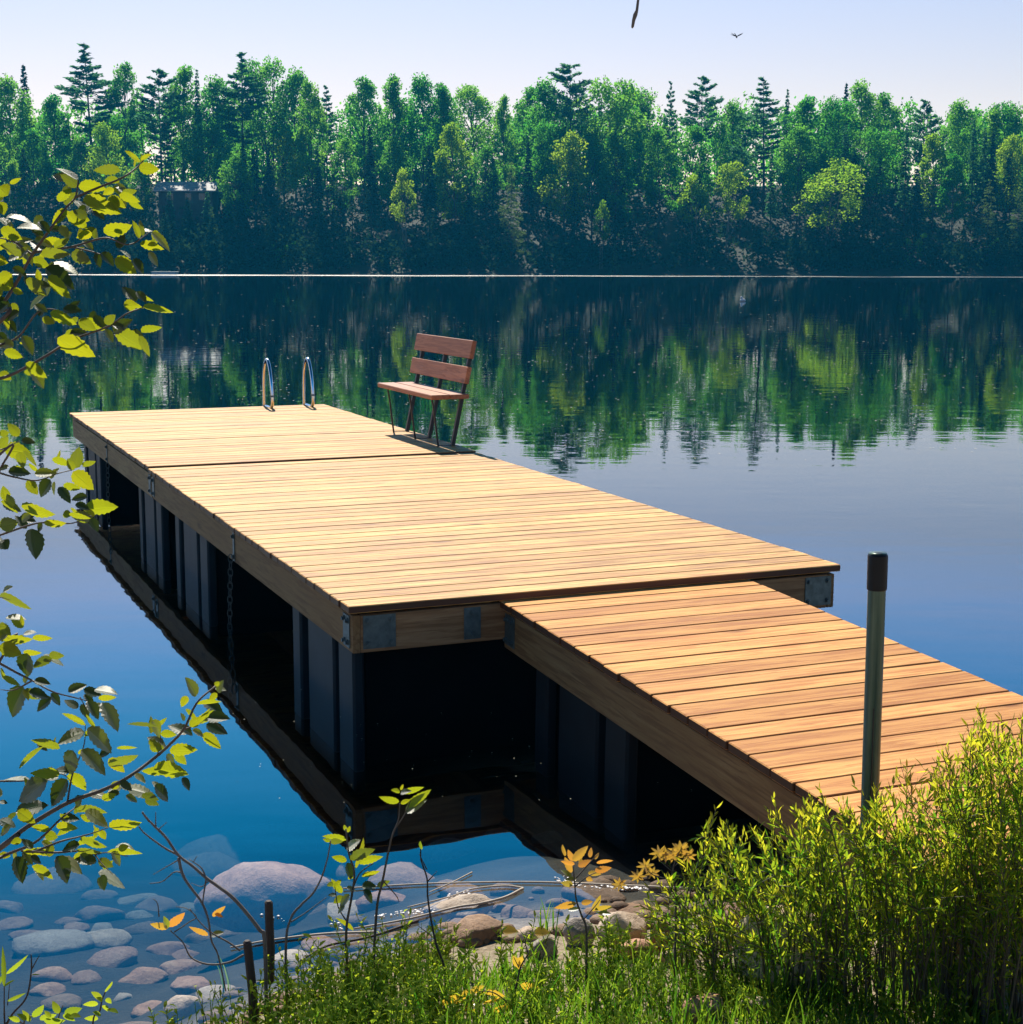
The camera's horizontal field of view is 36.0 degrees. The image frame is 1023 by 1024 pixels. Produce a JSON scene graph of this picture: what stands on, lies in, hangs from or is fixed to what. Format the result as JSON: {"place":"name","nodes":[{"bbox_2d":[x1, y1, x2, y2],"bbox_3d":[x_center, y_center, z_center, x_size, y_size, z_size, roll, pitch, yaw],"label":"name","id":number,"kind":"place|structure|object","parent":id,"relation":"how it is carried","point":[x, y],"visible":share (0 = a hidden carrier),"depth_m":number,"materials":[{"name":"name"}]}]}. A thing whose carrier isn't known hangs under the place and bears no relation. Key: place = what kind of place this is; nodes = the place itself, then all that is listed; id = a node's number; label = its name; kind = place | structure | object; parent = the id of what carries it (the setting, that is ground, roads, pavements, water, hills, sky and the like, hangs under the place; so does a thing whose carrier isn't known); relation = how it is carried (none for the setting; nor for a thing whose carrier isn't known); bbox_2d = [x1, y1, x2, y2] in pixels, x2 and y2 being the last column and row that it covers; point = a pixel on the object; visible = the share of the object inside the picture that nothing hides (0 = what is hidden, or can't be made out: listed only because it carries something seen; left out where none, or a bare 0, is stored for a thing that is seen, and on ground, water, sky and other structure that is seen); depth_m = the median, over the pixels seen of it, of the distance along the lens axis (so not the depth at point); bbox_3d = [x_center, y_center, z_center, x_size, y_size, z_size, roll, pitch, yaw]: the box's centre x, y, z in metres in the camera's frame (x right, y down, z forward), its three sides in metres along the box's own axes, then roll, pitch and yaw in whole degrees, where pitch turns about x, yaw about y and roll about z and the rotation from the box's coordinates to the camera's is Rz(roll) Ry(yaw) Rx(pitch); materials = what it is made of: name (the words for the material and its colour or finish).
{"place":"outdoors","nodes":[
{"label":"outdoors","id":0,"kind":"place"},
{"bbox_2d":[322,825,389,989],"bbox_3d":[-0.450,1.200,4.604,0.190,0.599,0.088,-3,10,-16],"label":"alder sapling","id":1,"kind":"object","parent":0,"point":[361,855],"visible":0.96,"depth_m":4.58,"materials":[{"name":"green plant"}]},
{"bbox_2d":[0,184,1022,1023],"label":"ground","id":2,"kind":"structure","parent":0,"point":[122,618],"depth_m":24.33,"materials":[{"name":"blue liquid"}]},
{"bbox_2d":[0,73,37,212],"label":"broadleaf tree","id":3,"kind":"object","parent":2,"relation":"on","point":[8,92],"visible":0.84,"depth_m":237.00,"materials":[{"name":"green plant"}]},
{"bbox_2d":[15,127,52,212],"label":"broadleaf tree","id":4,"kind":"object","parent":2,"relation":"on","point":[40,189],"visible":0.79,"depth_m":231.03,"materials":[{"name":"green plant"}]},
{"bbox_2d":[11,867,93,893],"bbox_3d":[-2.225,1.821,7.601,0.347,0.140,0.360,8,12,40],"label":"stone","id":5,"kind":"object","parent":2,"relation":"on","point":[33,883],"visible":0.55,"depth_m":7.55,"materials":[{"name":"grey stone"}]},
{"bbox_2d":[12,929,94,958],"bbox_3d":[-1.804,1.712,6.186,0.337,0.108,0.294,0,9,0],"label":"stone","id":6,"kind":"object","parent":2,"relation":"on","point":[50,942],"visible":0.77,"depth_m":6.12,"materials":[{"name":"beige stone"}]},
{"bbox_2d":[35,92,76,208],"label":"broadleaf tree","id":7,"kind":"object","parent":2,"relation":"on","point":[51,110],"visible":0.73,"depth_m":237.01,"materials":[{"name":"green plant"}]},
{"bbox_2d":[60,135,97,201],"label":"broadleaf tree","id":8,"kind":"object","parent":2,"relation":"on","point":[79,147],"visible":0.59,"depth_m":231.90,"materials":[{"name":"green plant"}]},
{"bbox_2d":[54,43,125,192],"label":"white pine","id":9,"kind":"object","parent":2,"relation":"on","point":[73,89],"visible":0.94,"depth_m":244.49,"materials":[{"name":"green plant"}]},
{"bbox_2d":[82,121,134,222],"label":"poplar tree","id":10,"kind":"object","parent":2,"relation":"on","point":[106,141],"visible":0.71,"depth_m":228.07,"materials":[{"name":"green plant"}]},
{"bbox_2d":[86,946,137,967],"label":"stone","id":11,"kind":"object","parent":2,"relation":"on","point":[118,957],"visible":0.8,"depth_m":5.89,"materials":[{"name":"grey stone"}]},
{"bbox_2d":[0,149,229,889],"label":"alder shrub","id":12,"kind":"object","parent":2,"relation":"on","point":[60,282],"visible":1,"depth_m":2.42,"materials":[{"name":"green plant"}]},
{"bbox_2d":[104,61,144,186],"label":"broadleaf tree","id":13,"kind":"object","parent":2,"relation":"on","point":[124,84],"visible":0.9,"depth_m":244.47,"materials":[{"name":"green plant"}]},
{"bbox_2d":[130,68,186,181],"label":"white pine","id":14,"kind":"object","parent":2,"relation":"on","point":[152,127],"visible":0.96,"depth_m":238.20,"materials":[{"name":"green plant"}]},
{"bbox_2d":[162,63,204,181],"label":"broadleaf tree","id":15,"kind":"object","parent":2,"relation":"on","point":[184,75],"visible":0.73,"depth_m":241.17,"materials":[{"name":"green plant"}]},
{"bbox_2d":[153,182,222,237],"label":"cabin","id":16,"kind":"object","parent":2,"relation":"on","point":[194,193],"visible":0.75,"depth_m":227.49,"materials":[{"name":"metal"}]},
{"bbox_2d":[139,812,267,1010],"bbox_3d":[-0.873,1.186,4.468,0.366,0.683,0.062,1,9,5],"label":"bare shrub","id":17,"kind":"object","parent":2,"relation":"on","point":[172,922],"visible":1,"depth_m":4.45,"materials":[{"name":"orange plant"}]},
{"bbox_2d":[170,852,241,876],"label":"stone","id":18,"kind":"object","parent":2,"relation":"on","point":[213,864],"visible":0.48,"depth_m":8.13,"materials":[{"name":"grey stone"}]},
{"bbox_2d":[179,121,234,181],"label":"broadleaf tree","id":19,"kind":"object","parent":2,"relation":"on","point":[213,140],"visible":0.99,"depth_m":236.86,"materials":[{"name":"green plant"}]},
{"bbox_2d":[188,73,244,199],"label":"broadleaf tree","id":20,"kind":"object","parent":2,"relation":"on","point":[220,121],"visible":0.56,"depth_m":240.41,"materials":[{"name":"green plant"}]},
{"bbox_2d":[216,151,257,239],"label":"broadleaf tree","id":21,"kind":"object","parent":2,"relation":"on","point":[237,162],"visible":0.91,"depth_m":224.88,"materials":[{"name":"green plant"}]},
{"bbox_2d":[209,52,268,145],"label":"white pine","id":22,"kind":"object","parent":2,"relation":"on","point":[230,128],"visible":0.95,"depth_m":239.15,"materials":[{"name":"green plant"}]},
{"bbox_2d":[172,822,316,861],"bbox_3d":[-1.484,1.924,8.826,0.817,0.269,0.671,0,9,0],"label":"stone","id":23,"kind":"object","parent":2,"relation":"on","point":[279,842],"visible":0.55,"depth_m":8.73,"materials":[{"name":"grey stone"}]},
{"bbox_2d":[194,861,332,932],"bbox_3d":[-0.928,1.437,5.866,0.508,0.239,0.345,0,9,0],"label":"stone","id":24,"kind":"object","parent":2,"relation":"on","point":[287,890],"visible":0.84,"depth_m":5.76,"materials":[{"name":"grey stone"}]},
{"bbox_2d":[227,54,299,202],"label":"broadleaf tree","id":25,"kind":"object","parent":2,"relation":"on","point":[257,124],"visible":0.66,"depth_m":243.76,"materials":[{"name":"green plant"}]},
{"bbox_2d":[264,130,301,204],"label":"poplar tree","id":26,"kind":"object","parent":2,"relation":"on","point":[287,145],"visible":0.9,"depth_m":237.00,"materials":[{"name":"green plant"}]},
{"bbox_2d":[262,65,325,200],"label":"broadleaf tree","id":27,"kind":"object","parent":2,"relation":"on","point":[294,81],"visible":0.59,"depth_m":244.19,"materials":[{"name":"green plant"}]},
{"bbox_2d":[292,79,333,215],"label":"broadleaf tree","id":28,"kind":"object","parent":2,"relation":"on","point":[316,119],"visible":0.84,"depth_m":235.03,"materials":[{"name":"green plant"}]},
{"bbox_2d":[326,137,361,231],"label":"broadleaf tree","id":29,"kind":"object","parent":2,"relation":"on","point":[348,174],"visible":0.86,"depth_m":230.40,"materials":[{"name":"green plant"}]},
{"bbox_2d":[302,813,393,848],"bbox_3d":[-0.932,1.856,9.012,0.608,0.215,0.395,-5,10,-28],"label":"stone","id":30,"kind":"object","parent":2,"relation":"on","point":[359,824],"visible":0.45,"depth_m":8.94,"materials":[{"name":"grey stone"}]},
{"bbox_2d":[336,75,388,204],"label":"broadleaf tree","id":31,"kind":"object","parent":2,"relation":"on","point":[366,90],"visible":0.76,"depth_m":243.34,"materials":[{"name":"green plant"}]},
{"bbox_2d":[374,135,415,228],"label":"broadleaf tree","id":32,"kind":"object","parent":2,"relation":"on","point":[394,151],"visible":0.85,"depth_m":232.20,"materials":[{"name":"green plant"}]},
{"bbox_2d":[374,73,416,202],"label":"broadleaf tree","id":33,"kind":"object","parent":2,"relation":"on","point":[394,102],"visible":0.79,"depth_m":236.35,"materials":[{"name":"green plant"}]},
{"bbox_2d":[368,862,434,891],"bbox_3d":[-0.430,1.537,6.492,0.297,0.123,0.264,7,11,36],"label":"stone","id":34,"kind":"object","parent":2,"relation":"on","point":[403,873],"visible":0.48,"depth_m":6.46,"materials":[{"name":"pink stone"}]},
{"bbox_2d":[372,785,430,988],"bbox_3d":[-0.325,1.128,4.550,0.166,0.722,0.099,4,10,20],"label":"alder sapling","id":35,"kind":"object","parent":2,"relation":"on","point":[417,802],"visible":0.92,"depth_m":4.51,"materials":[{"name":"green plant"}]},
{"bbox_2d":[389,167,417,259],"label":"young tree","id":36,"kind":"object","parent":2,"relation":"on","point":[400,183],"visible":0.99,"depth_m":219.66,"materials":[{"name":"green plant"}]},
{"bbox_2d":[395,72,448,207],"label":"broadleaf tree","id":37,"kind":"object","parent":2,"relation":"on","point":[422,90],"visible":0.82,"depth_m":239.09,"materials":[{"name":"green plant"}]},
{"bbox_2d":[422,82,460,210],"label":"broadleaf tree","id":38,"kind":"object","parent":2,"relation":"on","point":[446,116],"visible":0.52,"depth_m":239.43,"materials":[{"name":"green plant"}]},
{"bbox_2d":[422,838,476,863],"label":"stone","id":39,"kind":"object","parent":2,"relation":"on","point":[442,850],"visible":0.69,"depth_m":6.98,"materials":[{"name":"grey stone"}]},
{"bbox_2d":[430,122,476,240],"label":"poplar tree","id":40,"kind":"object","parent":2,"relation":"on","point":[450,133],"visible":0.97,"depth_m":227.96,"materials":[{"name":"green plant"}]},
{"bbox_2d":[423,893,494,923],"bbox_3d":[-0.183,1.381,5.461,0.203,0.110,0.208,8,12,40],"label":"stone","id":41,"kind":"object","parent":2,"relation":"on","point":[457,900],"visible":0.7,"depth_m":5.41,"materials":[{"name":"beige stone"}]},
{"bbox_2d":[445,83,499,198],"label":"broadleaf tree","id":42,"kind":"object","parent":2,"relation":"on","point":[465,94],"visible":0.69,"depth_m":245.11,"materials":[{"name":"green plant"}]},
{"bbox_2d":[449,914,502,943],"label":"stone","id":43,"kind":"object","parent":2,"relation":"on","point":[479,925],"visible":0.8,"depth_m":5.11,"materials":[{"name":"brown stone"}]},
{"bbox_2d":[464,141,508,218],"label":"broadleaf tree","id":44,"kind":"object","parent":2,"relation":"on","point":[486,153],"visible":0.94,"depth_m":230.44,"materials":[{"name":"green plant"}]},
{"bbox_2d":[121,867,855,1023],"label":"pebbles","id":45,"kind":"object","parent":2,"relation":"on","point":[618,902],"visible":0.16,"depth_m":5.37,"materials":[{"name":"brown stone"}]},
{"bbox_2d":[490,94,520,213],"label":"broadleaf tree","id":46,"kind":"object","parent":2,"relation":"on","point":[500,113],"visible":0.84,"depth_m":240.76,"materials":[{"name":"green plant"}]},
{"bbox_2d":[489,162,532,263],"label":"hemlock tree","id":47,"kind":"object","parent":2,"relation":"on","point":[517,233],"visible":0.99,"depth_m":220.86,"materials":[{"name":"green plant"}]},
{"bbox_2d":[0,128,1022,274],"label":"forest undergrowth","id":48,"kind":"object","parent":2,"relation":"on","point":[231,257],"visible":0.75,"depth_m":220.86,"materials":[{"name":"green plant"}]},
{"bbox_2d":[0,91,1022,196],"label":"forest backdrop","id":49,"kind":"structure","parent":2,"relation":"on","point":[261,158],"depth_m":257.07,"materials":[{"name":"green plant"}]},
{"bbox_2d":[518,142,537,245],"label":"spruce tree","id":50,"kind":"object","parent":2,"relation":"on","point":[527,185],"visible":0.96,"depth_m":227.28,"materials":[{"name":"green plant"}]},
{"bbox_2d":[511,118,569,232],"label":"broadleaf tree","id":51,"kind":"object","parent":2,"relation":"on","point":[542,146],"visible":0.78,"depth_m":233.05,"materials":[{"name":"green plant"}]},
{"bbox_2d":[510,76,575,213],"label":"broadleaf tree","id":52,"kind":"object","parent":2,"relation":"on","point":[532,114],"visible":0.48,"depth_m":240.57,"materials":[{"name":"green plant"}]},
{"bbox_2d":[537,129,592,250],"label":"poplar tree","id":53,"kind":"object","parent":2,"relation":"on","point":[571,154],"visible":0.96,"depth_m":226.27,"materials":[{"name":"green plant"}]},
{"bbox_2d":[536,63,603,221],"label":"white pine","id":54,"kind":"object","parent":2,"relation":"on","point":[574,88],"visible":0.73,"depth_m":238.30,"materials":[{"name":"green plant"}]},
{"bbox_2d":[555,844,612,986],"bbox_3d":[0.209,1.206,4.596,0.174,0.502,0.093,0,9,0],"label":"orange sapling","id":55,"kind":"object","parent":2,"relation":"on","point":[578,855],"visible":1,"depth_m":4.56,"materials":[{"name":"brown plant"}]},
{"bbox_2d":[148,907,1021,1023],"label":"herbs","id":56,"kind":"object","parent":2,"relation":"on","point":[385,961],"visible":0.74,"depth_m":4.39,"materials":[{"name":"green plant"}]},
{"bbox_2d":[573,124,610,239],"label":"broadleaf tree","id":57,"kind":"object","parent":2,"relation":"on","point":[596,158],"visible":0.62,"depth_m":230.21,"materials":[{"name":"green plant"}]},
{"bbox_2d":[560,881,625,902],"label":"stone","id":58,"kind":"object","parent":2,"relation":"on","point":[588,892],"visible":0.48,"depth_m":5.71,"materials":[{"name":"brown stone"}]},
{"bbox_2d":[573,75,651,232],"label":"broadleaf tree","id":59,"kind":"object","parent":2,"relation":"on","point":[615,112],"visible":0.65,"depth_m":231.96,"materials":[{"name":"green plant"}]},
{"bbox_2d":[594,132,635,241],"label":"broadleaf tree","id":60,"kind":"object","parent":2,"relation":"on","point":[614,142],"visible":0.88,"depth_m":226.50,"materials":[{"name":"green plant"}]},
{"bbox_2d":[217,896,1022,1023],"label":"grass","id":61,"kind":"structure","parent":2,"relation":"on","point":[492,1013],"depth_m":4.36,"materials":[{"name":"green plant"}]},
{"bbox_2d":[595,911,646,945],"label":"stone","id":62,"kind":"object","parent":2,"relation":"on","point":[634,919],"visible":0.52,"depth_m":5.02,"materials":[{"name":"beige stone"}]},
{"bbox_2d":[617,87,680,202],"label":"broadleaf tree","id":63,"kind":"object","parent":2,"relation":"on","point":[645,106],"visible":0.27,"depth_m":246.09,"materials":[{"name":"green plant"}]},
{"bbox_2d":[637,125,679,238],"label":"broadleaf tree","id":64,"kind":"object","parent":2,"relation":"on","point":[656,137],"visible":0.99,"depth_m":230.29,"materials":[{"name":"green plant"}]},
{"bbox_2d":[632,801,737,987],"bbox_3d":[0.534,1.179,4.728,0.367,0.518,0.597,0,9,0],"label":"willow shrub","id":65,"kind":"object","parent":2,"relation":"on","point":[683,921],"visible":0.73,"depth_m":4.68,"materials":[{"name":"green plant"}]},
{"bbox_2d":[667,123,714,241],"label":"broadleaf tree","id":66,"kind":"object","parent":2,"relation":"on","point":[697,134],"visible":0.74,"depth_m":227.34,"materials":[{"name":"green plant"}]},
{"bbox_2d":[674,172,712,260],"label":"young tree","id":67,"kind":"object","parent":2,"relation":"on","point":[691,181],"visible":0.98,"depth_m":221.59,"materials":[{"name":"green plant"}]},
{"bbox_2d":[678,75,725,175],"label":"white pine","id":68,"kind":"object","parent":2,"relation":"on","point":[697,94],"visible":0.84,"depth_m":246.03,"materials":[{"name":"green plant"}]},
{"bbox_2d":[713,160,751,260],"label":"young tree","id":69,"kind":"object","parent":2,"relation":"on","point":[728,203],"visible":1,"depth_m":220.21,"materials":[{"name":"green plant"}]},
{"bbox_2d":[711,99,754,195],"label":"broadleaf tree","id":70,"kind":"object","parent":2,"relation":"on","point":[730,109],"visible":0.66,"depth_m":243.29,"materials":[{"name":"green plant"}]},
{"bbox_2d":[685,805,810,1007],"bbox_3d":[0.677,1.131,4.549,0.408,0.632,0.623,0,9,0],"label":"willow shrub","id":71,"kind":"object","parent":2,"relation":"on","point":[742,874],"visible":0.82,"depth_m":4.47,"materials":[{"name":"green plant"}]},
{"bbox_2d":[735,76,789,216],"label":"white pine","id":72,"kind":"object","parent":2,"relation":"on","point":[754,117],"visible":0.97,"depth_m":238.62,"materials":[{"name":"green plant"}]},
{"bbox_2d":[774,122,822,237],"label":"broadleaf tree","id":73,"kind":"object","parent":2,"relation":"on","point":[801,134],"visible":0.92,"depth_m":228.22,"materials":[{"name":"green plant"}]},
{"bbox_2d":[781,95,828,223],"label":"broadleaf tree","id":74,"kind":"object","parent":2,"relation":"on","point":[806,105],"visible":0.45,"depth_m":233.99,"materials":[{"name":"green plant"}]},
{"bbox_2d":[738,792,893,1013],"bbox_3d":[0.825,1.079,4.453,0.413,0.659,0.603,0,9,0],"label":"willow shrub","id":75,"kind":"object","parent":2,"relation":"on","point":[797,900],"visible":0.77,"depth_m":4.38,"materials":[{"name":"green plant"}]},
{"bbox_2d":[792,158,867,252],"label":"young tree","id":76,"kind":"object","parent":2,"relation":"on","point":[849,203],"visible":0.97,"depth_m":217.13,"materials":[{"name":"green plant"}]},
{"bbox_2d":[805,94,864,206],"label":"broadleaf tree","id":77,"kind":"object","parent":2,"relation":"on","point":[833,121],"visible":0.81,"depth_m":233.51,"materials":[{"name":"green plant"}]},
{"bbox_2d":[786,766,925,1013],"bbox_3d":[0.941,1.027,4.392,0.421,0.735,0.603,0,9,0],"label":"willow shrub","id":78,"kind":"object","parent":2,"relation":"on","point":[865,856],"visible":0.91,"depth_m":4.26,"materials":[{"name":"green plant"}]},
{"bbox_2d":[833,78,888,199],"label":"broadleaf tree","id":79,"kind":"object","parent":2,"relation":"on","point":[865,105],"visible":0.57,"depth_m":243.95,"materials":[{"name":"green plant"}]},
{"bbox_2d":[856,551,887,954],"bbox_3d":[1.092,0.824,4.792,0.068,1.426,0.060,0,9,0],"label":"steel post","id":80,"kind":"object","parent":2,"relation":"on","point":[877,569],"visible":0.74,"depth_m":4.72,"materials":[{"name":"grey metal"}]},
{"bbox_2d":[844,126,906,230],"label":"broadleaf tree","id":81,"kind":"object","parent":2,"relation":"on","point":[879,147],"visible":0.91,"depth_m":226.84,"materials":[{"name":"green plant"}]},
{"bbox_2d":[864,91,905,201],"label":"broadleaf tree","id":82,"kind":"object","parent":2,"relation":"on","point":[883,99],"visible":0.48,"depth_m":245.70,"materials":[{"name":"green plant"}]},
{"bbox_2d":[851,746,975,1022],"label":"willow shrub","id":83,"kind":"object","parent":2,"relation":"on","point":[916,898],"visible":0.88,"depth_m":4.24,"materials":[{"name":"green plant"}]},
{"bbox_2d":[902,99,948,193],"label":"white pine","id":84,"kind":"object","parent":2,"relation":"on","point":[931,124],"visible":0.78,"depth_m":235.71,"materials":[{"name":"green plant"}]},
{"bbox_2d":[913,132,953,234],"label":"poplar tree","id":85,"kind":"object","parent":2,"relation":"on","point":[932,143],"visible":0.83,"depth_m":230.01,"materials":[{"name":"green plant"}]},
{"bbox_2d":[933,152,973,245],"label":"broadleaf tree","id":86,"kind":"object","parent":2,"relation":"on","point":[958,210],"visible":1,"depth_m":225.32,"materials":[{"name":"green plant"}]},
{"bbox_2d":[936,98,982,204],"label":"broadleaf tree","id":87,"kind":"object","parent":2,"relation":"on","point":[960,140],"visible":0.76,"depth_m":240.78,"materials":[{"name":"green plant"}]},
{"bbox_2d":[906,707,1022,1023],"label":"willow shrub","id":88,"kind":"object","parent":2,"relation":"on","point":[963,817],"visible":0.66,"depth_m":4.12,"materials":[{"name":"green plant"}]},
{"bbox_2d":[957,702,1022,1023],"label":"willow shrub","id":89,"kind":"object","parent":2,"relation":"on","point":[1005,885],"visible":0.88,"depth_m":4.04,"materials":[{"name":"green plant"}]},
{"bbox_2d":[978,100,1022,207],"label":"broadleaf tree","id":90,"kind":"object","parent":2,"relation":"on","point":[1008,115],"visible":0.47,"depth_m":238.12,"materials":[{"name":"green plant"}]},
{"bbox_2d":[991,133,1022,223],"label":"poplar tree","id":91,"kind":"object","parent":2,"relation":"on","point":[1017,154],"visible":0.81,"depth_m":228.74,"materials":[{"name":"green plant"}]},
{"bbox_2d":[0,274,1022,487],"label":"lake water","id":92,"kind":"structure","parent":0,"point":[766,411],"depth_m":33.14,"materials":[{"name":"liquid"}]},
{"bbox_2d":[69,404,839,772],"bbox_3d":[-1.404,0.067,12.313,2.714,0.904,9.788,-4,10,-23],"label":"floating dock","id":93,"kind":"object","parent":92,"relation":"on","point":[385,566],"visible":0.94,"depth_m":9.05,"materials":[{"name":"wood"}]},
{"bbox_2d":[378,333,476,445],"bbox_3d":[-0.753,-1.096,13.934,0.436,0.907,1.460,-4,10,-23],"label":"park bench","id":94,"kind":"object","parent":93,"relation":"on","point":[445,347],"visible":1,"depth_m":13.83,"materials":[{"name":"brown wood"}]},
{"bbox_2d":[499,579,1022,958],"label":"gangway","id":95,"kind":"object","parent":92,"relation":"on","point":[741,699],"visible":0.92,"depth_m":6.58,"materials":[{"name":"wood"}]},
{"bbox_2d":[0,0,1022,186],"label":"sky","id":96,"kind":"structure","parent":0,"point":[939,52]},
{"bbox_2d":[612,840,696,981],"bbox_3d":[0.416,1.202,4.650,0.253,0.503,0.102,0,9,0],"label":"orange sapling","id":97,"kind":"object","parent":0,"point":[679,849],"visible":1,"depth_m":4.62,"materials":[{"name":"brown plant"}]},
{"bbox_2d":[734,905,839,992],"bbox_3d":[0.803,1.306,4.622,0.213,0.298,0.285,-9,13,-44],"label":"stone","id":98,"kind":"object","parent":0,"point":[744,922],"visible":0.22,"depth_m":4.55,"materials":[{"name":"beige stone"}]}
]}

